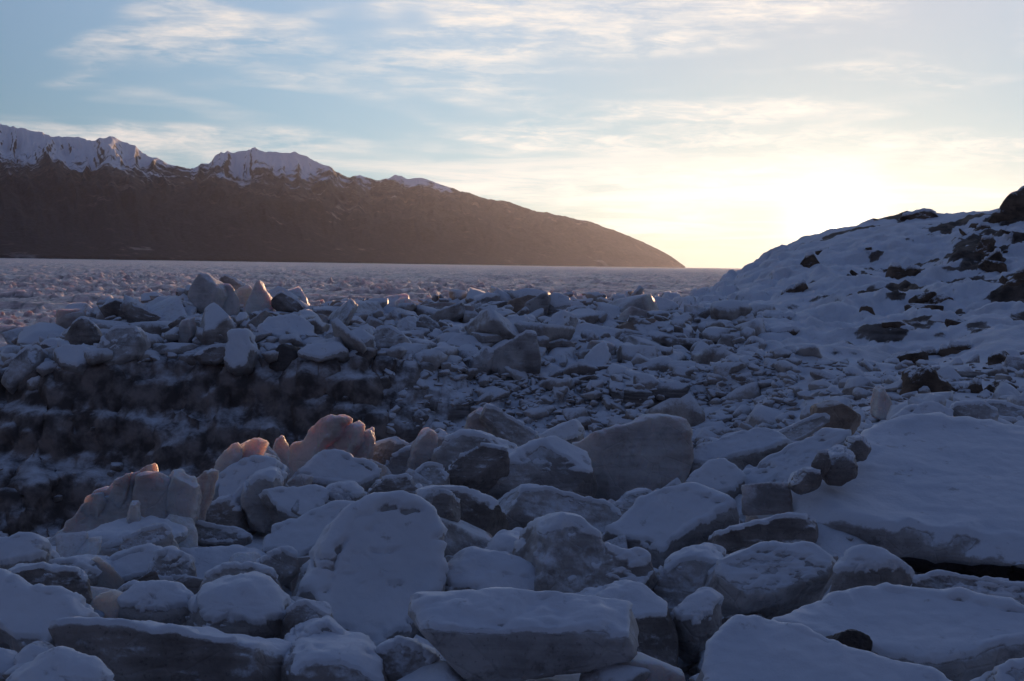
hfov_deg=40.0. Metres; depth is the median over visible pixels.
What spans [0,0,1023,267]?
sky
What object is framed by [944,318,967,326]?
boulder
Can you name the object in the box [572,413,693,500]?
ice boulder
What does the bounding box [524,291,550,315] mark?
ice chunk
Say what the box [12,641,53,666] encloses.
ice block
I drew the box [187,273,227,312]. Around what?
ice block
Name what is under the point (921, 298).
boulder
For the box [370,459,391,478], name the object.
ice plate
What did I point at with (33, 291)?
sea ice
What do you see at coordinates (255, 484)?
ice block
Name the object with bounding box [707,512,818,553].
ice slab
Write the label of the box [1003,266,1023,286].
rock outcrop
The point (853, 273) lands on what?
boulder
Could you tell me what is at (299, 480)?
ice plate
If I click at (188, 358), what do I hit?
ice chunk
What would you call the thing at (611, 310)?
ice chunk
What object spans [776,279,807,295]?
rock outcrop
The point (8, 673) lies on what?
ice chunk
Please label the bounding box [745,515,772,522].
ice chunk
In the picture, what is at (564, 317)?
ice slab
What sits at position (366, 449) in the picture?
ice shard
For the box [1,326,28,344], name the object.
ice chunk
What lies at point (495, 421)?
ice plate
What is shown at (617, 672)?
ice chunk
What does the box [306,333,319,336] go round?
ice chunk
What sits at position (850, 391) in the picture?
ice chunk
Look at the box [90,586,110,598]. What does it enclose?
ice plate
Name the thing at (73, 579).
ice slab
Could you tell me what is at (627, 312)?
ice chunk
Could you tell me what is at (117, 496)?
ice shard
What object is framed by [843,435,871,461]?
ice boulder
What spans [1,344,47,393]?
ice block
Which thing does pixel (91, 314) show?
ice chunk
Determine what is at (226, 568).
ice slab
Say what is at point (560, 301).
ice block
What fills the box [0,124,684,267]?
mountain
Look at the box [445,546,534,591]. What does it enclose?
snow mound
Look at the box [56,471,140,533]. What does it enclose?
ice ridge
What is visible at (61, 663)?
snow mound
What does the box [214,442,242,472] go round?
ice shard
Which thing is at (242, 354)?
snow slab
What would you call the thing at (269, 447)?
ice plate
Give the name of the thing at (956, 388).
boulder
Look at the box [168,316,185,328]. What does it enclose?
ice chunk
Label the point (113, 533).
snow mound
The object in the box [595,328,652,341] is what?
ice slab
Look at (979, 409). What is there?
ice block
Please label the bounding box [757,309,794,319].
boulder
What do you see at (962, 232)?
boulder
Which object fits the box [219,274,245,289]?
ice block
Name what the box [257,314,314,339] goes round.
ice slab
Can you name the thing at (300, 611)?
ice block
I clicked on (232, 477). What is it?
snow slab
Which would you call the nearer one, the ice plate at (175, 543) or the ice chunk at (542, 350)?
the ice plate at (175, 543)
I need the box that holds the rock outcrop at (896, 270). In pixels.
[885,262,920,279]
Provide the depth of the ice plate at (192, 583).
9.13 m
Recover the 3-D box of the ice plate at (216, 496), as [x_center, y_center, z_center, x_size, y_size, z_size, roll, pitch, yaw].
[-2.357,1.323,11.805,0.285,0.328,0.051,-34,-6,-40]
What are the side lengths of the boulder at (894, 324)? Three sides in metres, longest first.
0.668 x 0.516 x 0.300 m
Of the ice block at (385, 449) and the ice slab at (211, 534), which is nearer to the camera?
the ice slab at (211, 534)
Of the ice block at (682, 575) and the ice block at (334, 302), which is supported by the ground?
the ice block at (682, 575)
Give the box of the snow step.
[179,544,265,577]
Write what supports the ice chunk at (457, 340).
on the ice rubble at (718, 342)
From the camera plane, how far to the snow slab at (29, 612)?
7.97 m
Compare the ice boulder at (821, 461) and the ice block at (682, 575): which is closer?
the ice block at (682, 575)
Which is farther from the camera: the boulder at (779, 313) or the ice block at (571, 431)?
the boulder at (779, 313)
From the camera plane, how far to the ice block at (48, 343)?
31.35 m
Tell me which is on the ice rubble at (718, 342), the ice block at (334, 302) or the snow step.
the ice block at (334, 302)
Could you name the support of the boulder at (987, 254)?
on the ground
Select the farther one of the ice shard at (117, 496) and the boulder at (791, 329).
the boulder at (791, 329)
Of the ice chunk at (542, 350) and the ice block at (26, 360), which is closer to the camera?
the ice block at (26, 360)
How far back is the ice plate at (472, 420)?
14.28 m
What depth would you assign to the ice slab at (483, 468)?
12.40 m
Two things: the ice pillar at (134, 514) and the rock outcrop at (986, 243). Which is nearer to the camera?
the ice pillar at (134, 514)
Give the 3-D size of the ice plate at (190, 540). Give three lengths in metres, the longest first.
0.330 x 0.289 x 0.048 m
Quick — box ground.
[0,208,1023,680]
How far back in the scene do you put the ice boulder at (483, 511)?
10.77 m
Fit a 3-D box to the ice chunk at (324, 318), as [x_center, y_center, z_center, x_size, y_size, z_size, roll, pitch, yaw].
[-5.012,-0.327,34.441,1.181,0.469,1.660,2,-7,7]
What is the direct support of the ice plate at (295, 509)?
on the ground
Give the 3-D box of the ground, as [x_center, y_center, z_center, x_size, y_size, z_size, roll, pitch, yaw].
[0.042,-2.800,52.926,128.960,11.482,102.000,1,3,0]
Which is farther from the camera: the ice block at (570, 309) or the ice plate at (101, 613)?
the ice block at (570, 309)
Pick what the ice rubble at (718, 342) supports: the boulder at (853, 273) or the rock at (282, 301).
the rock at (282, 301)
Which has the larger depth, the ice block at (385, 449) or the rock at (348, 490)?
the ice block at (385, 449)
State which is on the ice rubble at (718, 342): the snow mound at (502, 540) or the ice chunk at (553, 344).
the ice chunk at (553, 344)
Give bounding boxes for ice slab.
[0,532,59,568]
[7,562,92,603]
[48,616,291,680]
[100,298,162,322]
[107,543,162,582]
[117,580,138,591]
[119,522,173,550]
[146,295,171,307]
[192,337,201,344]
[194,343,225,365]
[195,520,252,546]
[199,561,282,589]
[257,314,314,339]
[258,484,328,524]
[260,500,354,590]
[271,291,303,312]
[297,341,348,362]
[408,587,638,680]
[446,442,509,493]
[498,483,621,533]
[506,295,536,312]
[508,315,531,323]
[548,310,577,328]
[582,342,611,365]
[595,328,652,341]
[618,318,655,329]
[654,296,678,310]
[687,427,793,477]
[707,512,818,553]
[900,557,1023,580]
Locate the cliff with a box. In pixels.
[988,186,1023,222]
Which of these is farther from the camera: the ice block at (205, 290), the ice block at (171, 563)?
the ice block at (205, 290)
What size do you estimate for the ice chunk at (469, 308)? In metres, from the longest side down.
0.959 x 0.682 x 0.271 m
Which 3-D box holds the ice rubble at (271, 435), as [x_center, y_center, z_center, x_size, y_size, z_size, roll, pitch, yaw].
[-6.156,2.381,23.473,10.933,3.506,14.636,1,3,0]
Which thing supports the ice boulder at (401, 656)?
on the ground
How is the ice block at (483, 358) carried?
on the ice rubble at (718, 342)
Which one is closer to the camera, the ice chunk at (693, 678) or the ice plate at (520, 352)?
the ice chunk at (693, 678)
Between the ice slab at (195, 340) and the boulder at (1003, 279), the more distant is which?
the boulder at (1003, 279)
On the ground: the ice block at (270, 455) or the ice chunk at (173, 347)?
the ice block at (270, 455)
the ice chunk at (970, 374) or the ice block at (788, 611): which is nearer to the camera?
the ice block at (788, 611)
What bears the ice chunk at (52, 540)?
on the ground
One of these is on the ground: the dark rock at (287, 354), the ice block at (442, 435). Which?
the ice block at (442, 435)
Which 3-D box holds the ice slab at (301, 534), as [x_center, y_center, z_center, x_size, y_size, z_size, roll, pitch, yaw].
[-1.506,1.526,10.488,0.850,0.661,0.513,1,3,0]
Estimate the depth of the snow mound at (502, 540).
9.95 m
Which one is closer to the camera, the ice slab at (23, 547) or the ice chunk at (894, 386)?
the ice slab at (23, 547)
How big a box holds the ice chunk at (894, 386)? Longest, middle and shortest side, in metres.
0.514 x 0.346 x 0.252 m
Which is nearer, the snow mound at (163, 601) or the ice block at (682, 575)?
the snow mound at (163, 601)
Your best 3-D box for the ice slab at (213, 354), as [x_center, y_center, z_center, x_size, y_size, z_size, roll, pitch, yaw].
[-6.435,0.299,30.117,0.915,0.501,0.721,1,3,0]
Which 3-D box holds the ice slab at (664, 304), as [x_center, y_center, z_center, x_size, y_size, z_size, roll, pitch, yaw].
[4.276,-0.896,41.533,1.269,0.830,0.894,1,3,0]
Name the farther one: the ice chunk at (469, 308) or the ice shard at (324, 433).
the ice chunk at (469, 308)
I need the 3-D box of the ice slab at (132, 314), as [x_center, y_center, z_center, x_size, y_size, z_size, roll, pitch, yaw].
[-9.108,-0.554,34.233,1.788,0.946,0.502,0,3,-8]
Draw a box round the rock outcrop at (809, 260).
[800,251,819,267]
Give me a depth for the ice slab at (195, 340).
31.00 m
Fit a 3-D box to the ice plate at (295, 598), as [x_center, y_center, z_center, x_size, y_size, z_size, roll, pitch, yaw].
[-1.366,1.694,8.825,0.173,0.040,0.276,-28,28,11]
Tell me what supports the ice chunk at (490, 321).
on the ice rubble at (718, 342)
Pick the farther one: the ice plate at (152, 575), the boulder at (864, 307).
the boulder at (864, 307)
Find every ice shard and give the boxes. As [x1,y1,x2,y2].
[80,492,107,518]
[104,472,131,508]
[139,463,157,471]
[197,469,218,520]
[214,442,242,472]
[241,438,268,457]
[243,280,274,313]
[287,414,352,479]
[326,420,364,455]
[353,427,375,459]
[432,489,460,521]
[870,385,891,420]
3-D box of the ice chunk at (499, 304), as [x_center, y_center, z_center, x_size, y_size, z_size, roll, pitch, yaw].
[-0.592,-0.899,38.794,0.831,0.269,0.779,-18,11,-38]
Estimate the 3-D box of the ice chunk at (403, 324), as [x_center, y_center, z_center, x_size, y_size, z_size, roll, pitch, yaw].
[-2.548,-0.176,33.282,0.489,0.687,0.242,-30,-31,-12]
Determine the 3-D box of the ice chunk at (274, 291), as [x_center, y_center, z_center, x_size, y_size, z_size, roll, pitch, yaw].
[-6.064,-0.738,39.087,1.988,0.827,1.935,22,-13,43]
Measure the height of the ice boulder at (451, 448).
0.740 m
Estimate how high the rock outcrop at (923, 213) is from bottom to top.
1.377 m
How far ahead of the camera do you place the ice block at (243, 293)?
36.70 m
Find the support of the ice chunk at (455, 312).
on the ice rubble at (718, 342)
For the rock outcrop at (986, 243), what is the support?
on the ground
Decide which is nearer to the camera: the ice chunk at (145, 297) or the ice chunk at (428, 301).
the ice chunk at (145, 297)
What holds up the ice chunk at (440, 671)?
on the ground
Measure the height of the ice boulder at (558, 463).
0.960 m
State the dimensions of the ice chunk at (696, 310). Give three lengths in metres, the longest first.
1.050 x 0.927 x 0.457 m
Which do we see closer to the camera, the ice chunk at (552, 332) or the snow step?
the snow step
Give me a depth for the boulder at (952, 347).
31.57 m
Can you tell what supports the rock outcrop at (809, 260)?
on the ground
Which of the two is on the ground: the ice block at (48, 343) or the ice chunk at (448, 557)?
the ice chunk at (448, 557)
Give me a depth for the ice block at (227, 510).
11.42 m
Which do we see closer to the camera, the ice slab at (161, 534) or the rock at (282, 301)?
the ice slab at (161, 534)
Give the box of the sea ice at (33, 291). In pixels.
[0,258,741,347]
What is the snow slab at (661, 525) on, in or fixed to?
on the ground
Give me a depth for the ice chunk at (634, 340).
33.92 m
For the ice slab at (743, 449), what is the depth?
13.65 m
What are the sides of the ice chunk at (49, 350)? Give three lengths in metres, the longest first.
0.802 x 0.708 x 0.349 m
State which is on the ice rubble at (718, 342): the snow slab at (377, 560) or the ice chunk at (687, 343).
the ice chunk at (687, 343)
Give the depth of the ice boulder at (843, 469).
11.07 m
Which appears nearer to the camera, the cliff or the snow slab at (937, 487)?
the snow slab at (937, 487)
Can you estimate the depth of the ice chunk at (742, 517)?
12.37 m
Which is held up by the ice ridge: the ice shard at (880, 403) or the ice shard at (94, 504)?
the ice shard at (94, 504)
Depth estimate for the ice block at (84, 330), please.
31.11 m
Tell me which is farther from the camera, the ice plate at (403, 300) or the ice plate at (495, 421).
the ice plate at (403, 300)
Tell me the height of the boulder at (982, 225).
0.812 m
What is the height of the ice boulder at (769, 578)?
0.608 m
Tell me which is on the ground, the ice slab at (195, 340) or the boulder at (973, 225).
the boulder at (973, 225)
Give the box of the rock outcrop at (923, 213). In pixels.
[899,208,937,219]
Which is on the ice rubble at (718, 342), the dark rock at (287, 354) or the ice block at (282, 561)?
the dark rock at (287, 354)
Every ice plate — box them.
[55,531,88,557]
[74,536,101,555]
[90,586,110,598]
[90,589,122,617]
[91,556,124,589]
[94,610,104,617]
[135,523,178,548]
[137,569,159,580]
[165,514,197,547]
[174,575,202,594]
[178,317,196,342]
[212,483,218,500]
[232,479,246,518]
[240,440,280,461]
[287,474,313,486]
[290,556,309,592]
[290,596,304,600]
[291,499,330,516]
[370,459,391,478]
[395,297,411,306]
[405,468,432,486]
[416,314,439,331]
[463,407,488,432]
[479,403,538,446]
[490,330,540,378]
[604,535,627,548]
[664,477,681,486]
[722,615,731,623]
[741,482,792,515]
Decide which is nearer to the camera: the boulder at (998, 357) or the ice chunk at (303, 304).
the boulder at (998, 357)
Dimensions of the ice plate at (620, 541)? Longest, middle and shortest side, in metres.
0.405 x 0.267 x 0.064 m
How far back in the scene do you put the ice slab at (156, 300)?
35.41 m
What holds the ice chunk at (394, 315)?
on the ice rubble at (718, 342)
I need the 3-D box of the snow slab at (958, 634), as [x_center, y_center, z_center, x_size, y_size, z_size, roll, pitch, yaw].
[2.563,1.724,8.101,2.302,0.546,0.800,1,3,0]
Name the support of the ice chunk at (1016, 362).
on the ice rubble at (687, 407)
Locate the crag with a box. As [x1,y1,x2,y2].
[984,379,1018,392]
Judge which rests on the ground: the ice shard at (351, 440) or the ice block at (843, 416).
the ice block at (843, 416)
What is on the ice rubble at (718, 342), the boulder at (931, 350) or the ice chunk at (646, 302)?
the ice chunk at (646, 302)
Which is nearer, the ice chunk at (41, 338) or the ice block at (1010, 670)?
the ice block at (1010, 670)
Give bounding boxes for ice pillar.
[126,500,140,523]
[166,468,201,524]
[273,435,289,465]
[405,427,437,471]
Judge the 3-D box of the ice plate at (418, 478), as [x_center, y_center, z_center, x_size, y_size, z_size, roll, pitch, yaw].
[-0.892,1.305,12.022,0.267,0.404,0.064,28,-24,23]
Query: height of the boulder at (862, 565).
0.652 m
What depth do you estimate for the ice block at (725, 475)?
12.58 m
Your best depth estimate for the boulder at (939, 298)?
39.11 m
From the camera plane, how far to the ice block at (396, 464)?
13.50 m
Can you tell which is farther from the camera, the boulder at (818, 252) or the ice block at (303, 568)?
the boulder at (818, 252)
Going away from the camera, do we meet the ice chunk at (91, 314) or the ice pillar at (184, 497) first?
the ice pillar at (184, 497)
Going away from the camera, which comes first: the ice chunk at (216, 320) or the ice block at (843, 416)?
the ice block at (843, 416)
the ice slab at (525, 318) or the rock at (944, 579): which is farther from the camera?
the ice slab at (525, 318)
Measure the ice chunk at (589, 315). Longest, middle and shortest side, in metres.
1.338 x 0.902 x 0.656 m
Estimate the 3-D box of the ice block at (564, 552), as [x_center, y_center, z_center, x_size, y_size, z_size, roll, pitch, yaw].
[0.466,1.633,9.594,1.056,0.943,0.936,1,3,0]
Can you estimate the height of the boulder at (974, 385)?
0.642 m
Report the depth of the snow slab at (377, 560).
9.20 m
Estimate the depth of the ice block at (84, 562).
9.19 m
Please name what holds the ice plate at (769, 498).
on the ground
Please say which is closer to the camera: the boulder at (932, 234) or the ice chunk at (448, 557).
the ice chunk at (448, 557)
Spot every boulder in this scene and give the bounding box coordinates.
[375,635,443,680]
[415,485,508,536]
[431,429,517,470]
[487,436,597,499]
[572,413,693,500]
[704,540,835,617]
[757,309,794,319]
[767,323,800,335]
[787,466,821,494]
[811,449,830,476]
[815,247,828,254]
[822,444,857,485]
[829,544,914,592]
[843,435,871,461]
[850,270,857,275]
[859,304,874,314]
[882,321,907,327]
[882,351,928,363]
[890,325,914,329]
[899,365,952,394]
[904,303,943,310]
[908,291,936,303]
[916,345,936,355]
[923,293,952,303]
[925,233,939,236]
[936,340,972,356]
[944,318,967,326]
[952,384,962,391]
[959,228,967,235]
[963,377,982,392]
[969,223,978,227]
[973,222,990,230]
[981,252,1005,261]
[983,259,1006,272]
[983,365,1000,368]
[988,350,1008,364]
[999,275,1008,284]
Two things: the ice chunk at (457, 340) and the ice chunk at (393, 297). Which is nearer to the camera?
the ice chunk at (457, 340)
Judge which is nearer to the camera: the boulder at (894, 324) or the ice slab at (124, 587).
the ice slab at (124, 587)
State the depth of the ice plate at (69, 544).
9.71 m
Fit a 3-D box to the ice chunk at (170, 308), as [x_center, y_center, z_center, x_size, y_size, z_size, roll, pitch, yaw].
[-8.638,-0.406,34.461,1.429,0.568,2.009,-26,21,-12]
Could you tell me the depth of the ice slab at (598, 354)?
31.66 m
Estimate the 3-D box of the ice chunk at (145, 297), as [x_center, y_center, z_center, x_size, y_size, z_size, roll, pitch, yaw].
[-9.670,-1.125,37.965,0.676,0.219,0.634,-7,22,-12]
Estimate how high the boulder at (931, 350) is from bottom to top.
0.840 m
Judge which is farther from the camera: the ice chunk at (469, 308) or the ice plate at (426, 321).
the ice chunk at (469, 308)
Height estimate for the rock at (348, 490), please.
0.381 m
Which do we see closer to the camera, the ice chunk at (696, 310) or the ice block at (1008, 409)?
the ice block at (1008, 409)
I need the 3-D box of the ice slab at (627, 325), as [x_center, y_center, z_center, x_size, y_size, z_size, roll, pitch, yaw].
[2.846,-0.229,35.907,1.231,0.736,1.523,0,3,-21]
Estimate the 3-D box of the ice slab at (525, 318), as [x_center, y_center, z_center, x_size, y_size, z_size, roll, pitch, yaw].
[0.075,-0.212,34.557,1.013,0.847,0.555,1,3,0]
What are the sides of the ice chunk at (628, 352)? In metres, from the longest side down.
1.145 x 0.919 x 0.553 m
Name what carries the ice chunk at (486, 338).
on the ice rubble at (718, 342)
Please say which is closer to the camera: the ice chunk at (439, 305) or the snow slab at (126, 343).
the snow slab at (126, 343)
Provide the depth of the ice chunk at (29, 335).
34.31 m
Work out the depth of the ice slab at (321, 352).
29.66 m
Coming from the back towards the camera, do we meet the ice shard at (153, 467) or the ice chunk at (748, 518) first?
the ice chunk at (748, 518)
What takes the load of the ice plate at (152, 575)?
on the ice chunk
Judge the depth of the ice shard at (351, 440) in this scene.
13.19 m
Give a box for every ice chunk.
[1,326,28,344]
[2,663,24,678]
[17,322,64,345]
[39,336,46,342]
[44,346,57,359]
[48,531,63,545]
[55,308,85,327]
[64,303,91,310]
[86,311,95,317]
[141,292,164,302]
[147,296,187,320]
[152,342,199,354]
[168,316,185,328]
[179,345,208,365]
[181,300,194,306]
[184,306,196,315]
[200,303,235,344]
[224,332,271,343]
[245,310,272,328]
[268,286,298,297]
[279,313,328,323]
[288,286,309,304]
[296,298,309,307]
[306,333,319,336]
[308,319,329,333]
[312,306,339,316]
[328,298,357,325]
[333,301,385,317]
[384,293,408,301]
[385,308,416,323]
[396,317,413,330]
[397,661,465,680]
[420,299,434,304]
[422,302,455,308]
[431,301,465,321]
[440,517,492,556]
[445,555,452,561]
[446,334,495,346]
[464,305,474,310]
[464,308,518,339]
[470,332,502,342]
[474,302,481,308]
[475,301,507,312]
[514,320,574,341]
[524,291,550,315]
[539,346,545,356]
[547,338,566,352]
[571,308,607,323]
[573,322,621,338]
[579,663,650,680]
[587,340,615,353]
[597,303,620,317]
[606,293,658,312]
[616,344,657,362]
[617,652,685,680]
[618,306,647,320]
[623,335,661,345]
[631,353,649,365]
[634,321,673,332]
[660,338,700,350]
[670,312,679,316]
[684,303,705,319]
[689,673,698,680]
[697,650,704,672]
[737,506,745,522]
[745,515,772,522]
[847,386,873,394]
[884,379,902,391]
[956,371,987,377]
[979,399,1006,401]
[995,373,1011,381]
[1003,355,1023,370]
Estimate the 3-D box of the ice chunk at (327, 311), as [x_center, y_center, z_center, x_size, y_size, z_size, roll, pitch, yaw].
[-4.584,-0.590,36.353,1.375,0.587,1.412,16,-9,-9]
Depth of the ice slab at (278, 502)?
11.27 m
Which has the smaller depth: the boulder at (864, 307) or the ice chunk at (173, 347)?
the ice chunk at (173, 347)
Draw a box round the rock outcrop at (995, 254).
[977,247,1002,270]
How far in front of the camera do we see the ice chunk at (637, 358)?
31.55 m
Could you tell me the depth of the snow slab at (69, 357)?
29.77 m
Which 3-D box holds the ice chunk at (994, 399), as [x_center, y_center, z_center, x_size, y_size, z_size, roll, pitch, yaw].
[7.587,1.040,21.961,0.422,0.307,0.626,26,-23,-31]
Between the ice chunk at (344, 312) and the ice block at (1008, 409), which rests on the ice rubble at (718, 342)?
the ice chunk at (344, 312)
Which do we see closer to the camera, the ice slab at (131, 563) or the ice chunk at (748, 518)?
the ice slab at (131, 563)
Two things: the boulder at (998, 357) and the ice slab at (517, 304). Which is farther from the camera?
the ice slab at (517, 304)
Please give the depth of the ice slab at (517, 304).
38.17 m
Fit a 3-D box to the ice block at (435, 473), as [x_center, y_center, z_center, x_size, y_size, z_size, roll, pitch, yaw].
[-0.739,1.302,12.256,0.422,0.516,0.417,1,3,0]
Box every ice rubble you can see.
[0,284,775,389]
[0,375,428,502]
[209,536,1018,675]
[380,345,801,448]
[645,345,1023,436]
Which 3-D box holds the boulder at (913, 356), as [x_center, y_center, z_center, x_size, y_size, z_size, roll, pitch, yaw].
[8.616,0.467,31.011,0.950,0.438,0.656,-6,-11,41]
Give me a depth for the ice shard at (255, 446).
12.08 m
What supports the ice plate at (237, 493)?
on the ice block at (255, 484)
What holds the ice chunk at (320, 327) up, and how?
on the ice rubble at (718, 342)
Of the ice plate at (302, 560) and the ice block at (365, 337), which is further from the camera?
the ice block at (365, 337)
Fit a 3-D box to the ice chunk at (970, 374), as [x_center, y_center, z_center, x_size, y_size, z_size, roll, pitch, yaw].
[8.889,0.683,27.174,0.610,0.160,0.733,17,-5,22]
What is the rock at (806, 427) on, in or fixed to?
on the ground
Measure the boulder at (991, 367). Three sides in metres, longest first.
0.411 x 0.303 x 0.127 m
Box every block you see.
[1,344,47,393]
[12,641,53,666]
[39,337,64,348]
[48,554,117,585]
[65,316,102,344]
[132,471,169,518]
[142,545,196,580]
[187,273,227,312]
[195,317,201,326]
[205,495,257,534]
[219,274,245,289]
[222,283,239,315]
[236,284,251,305]
[240,466,283,532]
[254,545,297,586]
[264,453,276,458]
[266,448,277,456]
[280,598,333,639]
[280,629,387,680]
[284,615,344,640]
[292,559,309,595]
[324,329,333,338]
[329,300,340,305]
[353,329,375,347]
[365,473,422,494]
[372,436,408,464]
[373,325,411,349]
[385,445,410,474]
[415,461,449,484]
[436,428,448,446]
[467,292,499,305]
[470,346,493,374]
[512,512,656,592]
[539,419,584,443]
[548,292,571,312]
[564,305,585,311]
[576,579,677,666]
[612,488,652,514]
[653,542,728,617]
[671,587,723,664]
[685,458,746,498]
[735,427,851,505]
[765,605,803,619]
[810,400,860,434]
[889,401,953,419]
[950,400,998,420]
[970,657,1023,680]
[986,399,1023,417]
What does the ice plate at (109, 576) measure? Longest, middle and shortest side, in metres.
0.297 x 0.260 x 0.043 m
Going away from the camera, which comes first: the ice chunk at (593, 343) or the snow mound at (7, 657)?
the snow mound at (7, 657)
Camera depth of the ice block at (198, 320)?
32.55 m
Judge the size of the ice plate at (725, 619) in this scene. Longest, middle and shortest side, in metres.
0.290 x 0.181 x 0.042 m
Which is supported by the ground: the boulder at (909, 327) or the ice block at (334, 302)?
the boulder at (909, 327)
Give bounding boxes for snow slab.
[0,568,98,652]
[53,344,89,375]
[97,325,150,365]
[215,455,289,496]
[224,328,260,375]
[287,449,381,491]
[296,490,448,646]
[602,482,739,568]
[696,614,951,680]
[771,582,1023,680]
[788,412,1023,568]
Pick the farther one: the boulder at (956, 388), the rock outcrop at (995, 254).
the rock outcrop at (995, 254)
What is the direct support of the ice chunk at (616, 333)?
on the ice rubble at (718, 342)
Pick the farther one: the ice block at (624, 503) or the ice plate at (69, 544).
the ice block at (624, 503)
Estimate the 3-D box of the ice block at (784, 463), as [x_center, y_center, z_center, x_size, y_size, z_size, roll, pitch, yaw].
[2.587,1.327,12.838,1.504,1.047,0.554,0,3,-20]
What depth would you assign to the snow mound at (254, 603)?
8.15 m
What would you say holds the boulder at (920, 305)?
on the ground
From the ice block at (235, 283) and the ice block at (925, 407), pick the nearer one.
the ice block at (925, 407)
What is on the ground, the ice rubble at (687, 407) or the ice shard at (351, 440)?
the ice rubble at (687, 407)
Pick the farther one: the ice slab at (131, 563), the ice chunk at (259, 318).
the ice chunk at (259, 318)
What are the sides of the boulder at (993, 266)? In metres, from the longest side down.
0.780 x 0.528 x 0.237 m
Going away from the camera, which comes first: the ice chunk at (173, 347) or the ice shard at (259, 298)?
the ice chunk at (173, 347)
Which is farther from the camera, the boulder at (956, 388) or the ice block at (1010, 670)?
the boulder at (956, 388)
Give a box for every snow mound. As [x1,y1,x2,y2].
[0,648,17,680]
[6,646,115,680]
[51,515,187,556]
[117,580,193,624]
[185,571,292,638]
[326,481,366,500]
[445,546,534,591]
[485,527,522,553]
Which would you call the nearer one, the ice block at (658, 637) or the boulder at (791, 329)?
the ice block at (658, 637)
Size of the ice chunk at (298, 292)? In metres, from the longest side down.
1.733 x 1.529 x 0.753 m
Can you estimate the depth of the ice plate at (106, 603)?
8.37 m
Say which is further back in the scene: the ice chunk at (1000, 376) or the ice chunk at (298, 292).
the ice chunk at (298, 292)
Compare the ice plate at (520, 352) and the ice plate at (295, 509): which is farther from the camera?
the ice plate at (520, 352)
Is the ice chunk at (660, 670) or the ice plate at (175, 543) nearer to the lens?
the ice chunk at (660, 670)
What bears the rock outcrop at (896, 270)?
on the ground
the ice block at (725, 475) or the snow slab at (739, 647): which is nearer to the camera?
the snow slab at (739, 647)
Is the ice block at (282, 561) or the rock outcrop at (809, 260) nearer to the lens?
the ice block at (282, 561)
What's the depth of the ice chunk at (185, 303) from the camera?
35.89 m
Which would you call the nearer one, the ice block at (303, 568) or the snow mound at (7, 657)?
the snow mound at (7, 657)
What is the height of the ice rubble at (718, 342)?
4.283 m
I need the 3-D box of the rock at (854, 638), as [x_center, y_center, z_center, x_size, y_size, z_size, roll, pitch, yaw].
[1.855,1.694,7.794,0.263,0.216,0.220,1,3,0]
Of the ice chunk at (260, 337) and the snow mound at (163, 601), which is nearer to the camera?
the snow mound at (163, 601)
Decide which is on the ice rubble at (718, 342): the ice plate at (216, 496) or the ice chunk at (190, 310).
the ice chunk at (190, 310)
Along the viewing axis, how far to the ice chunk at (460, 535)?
10.25 m
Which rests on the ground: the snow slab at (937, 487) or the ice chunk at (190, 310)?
the snow slab at (937, 487)
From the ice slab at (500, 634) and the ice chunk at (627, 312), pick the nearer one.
the ice slab at (500, 634)
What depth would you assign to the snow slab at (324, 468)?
12.37 m
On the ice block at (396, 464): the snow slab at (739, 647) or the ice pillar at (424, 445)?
the ice pillar at (424, 445)
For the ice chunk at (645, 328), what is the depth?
35.26 m
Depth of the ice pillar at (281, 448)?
12.78 m
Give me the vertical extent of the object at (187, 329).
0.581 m
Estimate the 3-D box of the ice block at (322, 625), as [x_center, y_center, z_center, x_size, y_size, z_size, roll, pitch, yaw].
[-1.112,1.676,7.896,0.287,0.255,0.351,-1,4,-33]
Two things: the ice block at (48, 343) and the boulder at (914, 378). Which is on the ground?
the boulder at (914, 378)
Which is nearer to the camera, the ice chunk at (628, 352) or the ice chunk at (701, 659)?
the ice chunk at (701, 659)
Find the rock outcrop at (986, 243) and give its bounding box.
[973,234,995,253]
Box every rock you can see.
[269,344,300,370]
[826,629,872,651]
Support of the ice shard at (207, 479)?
on the ground
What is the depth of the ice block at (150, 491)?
10.59 m
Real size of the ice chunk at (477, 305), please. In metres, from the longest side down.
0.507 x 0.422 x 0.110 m
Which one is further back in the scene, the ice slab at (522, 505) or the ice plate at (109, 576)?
the ice slab at (522, 505)
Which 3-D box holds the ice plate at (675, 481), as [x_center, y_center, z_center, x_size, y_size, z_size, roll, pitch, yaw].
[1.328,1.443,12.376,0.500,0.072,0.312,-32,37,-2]
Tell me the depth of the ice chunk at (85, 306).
37.13 m
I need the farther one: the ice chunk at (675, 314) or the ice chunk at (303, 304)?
the ice chunk at (303, 304)
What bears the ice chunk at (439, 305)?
on the ice rubble at (718, 342)
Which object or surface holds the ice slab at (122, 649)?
on the ice rubble at (690, 669)
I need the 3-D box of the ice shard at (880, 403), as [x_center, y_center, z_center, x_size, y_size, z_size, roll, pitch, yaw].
[5.056,0.864,19.230,0.271,0.503,0.390,1,3,0]
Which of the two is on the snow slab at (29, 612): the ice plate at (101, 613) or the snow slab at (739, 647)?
the ice plate at (101, 613)
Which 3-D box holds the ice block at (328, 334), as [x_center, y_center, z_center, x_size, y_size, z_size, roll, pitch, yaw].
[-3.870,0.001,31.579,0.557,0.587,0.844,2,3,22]
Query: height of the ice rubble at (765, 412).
3.605 m
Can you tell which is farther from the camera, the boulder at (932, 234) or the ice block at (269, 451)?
the boulder at (932, 234)

